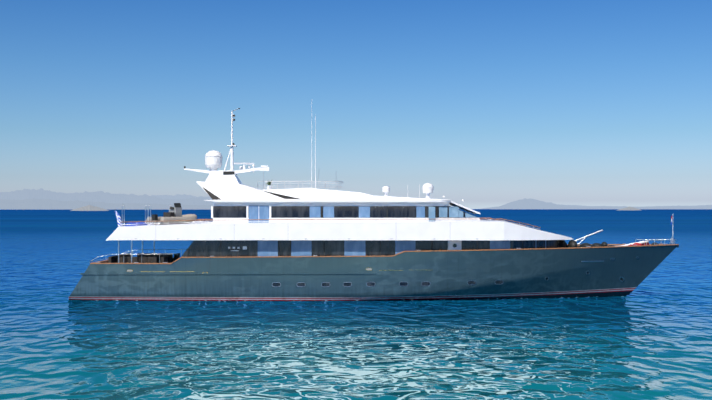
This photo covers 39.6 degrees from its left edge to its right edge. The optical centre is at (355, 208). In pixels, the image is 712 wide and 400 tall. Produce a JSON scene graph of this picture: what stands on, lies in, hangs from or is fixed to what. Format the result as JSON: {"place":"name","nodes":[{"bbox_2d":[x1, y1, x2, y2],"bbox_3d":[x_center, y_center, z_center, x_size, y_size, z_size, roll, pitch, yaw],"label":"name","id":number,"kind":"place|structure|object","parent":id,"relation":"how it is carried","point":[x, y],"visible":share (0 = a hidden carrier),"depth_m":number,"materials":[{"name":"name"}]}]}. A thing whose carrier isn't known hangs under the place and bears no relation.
{"place":"outdoors","nodes":[
{"label":"outdoors","id":0,"kind":"place"},
{"bbox_2d":[0,198,210,209],"bbox_3d":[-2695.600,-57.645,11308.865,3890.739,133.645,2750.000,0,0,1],"label":"hills","id":1,"kind":"structure","parent":0,"point":[35,204],"depth_m":10318.25,"materials":[{"name":"grey stone"}]},
{"bbox_2d":[0,188,212,205],"bbox_3d":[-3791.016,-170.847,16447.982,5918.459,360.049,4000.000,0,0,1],"label":"hills","id":2,"kind":"structure","parent":0,"point":[97,196],"depth_m":15391.69,"materials":[{"name":"grey stone"}]},
{"bbox_2d":[58,192,211,199],"bbox_3d":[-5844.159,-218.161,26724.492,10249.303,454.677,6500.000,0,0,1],"label":"hills","id":3,"kind":"structure","parent":0,"point":[179,196],"depth_m":25726.14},
{"bbox_2d":[0,209,711,399],"bbox_3d":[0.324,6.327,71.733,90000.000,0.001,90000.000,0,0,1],"label":"sea","id":4,"kind":"structure","parent":0,"point":[649,337],"depth_m":49.42,"materials":[{"name":"liquid"}]},
{"bbox_2d":[70,205,108,210],"bbox_3d":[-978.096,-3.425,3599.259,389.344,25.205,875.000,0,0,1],"label":"islet rock","id":5,"kind":"object","parent":4,"relation":"in","point":[89,208],"visible":0.92,"depth_m":3305.78,"materials":[{"name":"grey stone"}]},
{"bbox_2d":[69,108,678,300],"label":"yacht","id":6,"kind":"object","parent":4,"relation":"on","point":[269,243],"visible":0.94,"depth_m":68.11,"materials":[{"name":"paint"}]},
{"bbox_2d":[619,206,639,209],"bbox_3d":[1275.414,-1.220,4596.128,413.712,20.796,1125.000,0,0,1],"label":"islet rock","id":7,"kind":"object","parent":4,"relation":"in","point":[630,208],"visible":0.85,"depth_m":4270.18,"materials":[{"name":"grey stone"}]},
{"bbox_2d":[0,0,711,208],"label":"sky","id":8,"kind":"structure","parent":0,"point":[485,103],"materials":[{"name":"blue"}]},
{"bbox_2d":[481,204,711,208],"bbox_3d":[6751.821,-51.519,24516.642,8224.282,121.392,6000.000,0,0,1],"label":"hills","id":9,"kind":"structure","parent":0,"point":[580,206],"depth_m":23008.31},
{"bbox_2d":[493,198,711,208],"bbox_3d":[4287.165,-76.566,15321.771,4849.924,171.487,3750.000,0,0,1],"label":"hills","id":10,"kind":"structure","parent":0,"point":[524,203],"depth_m":14061.65,"materials":[{"name":"grey stone"}]}
]}

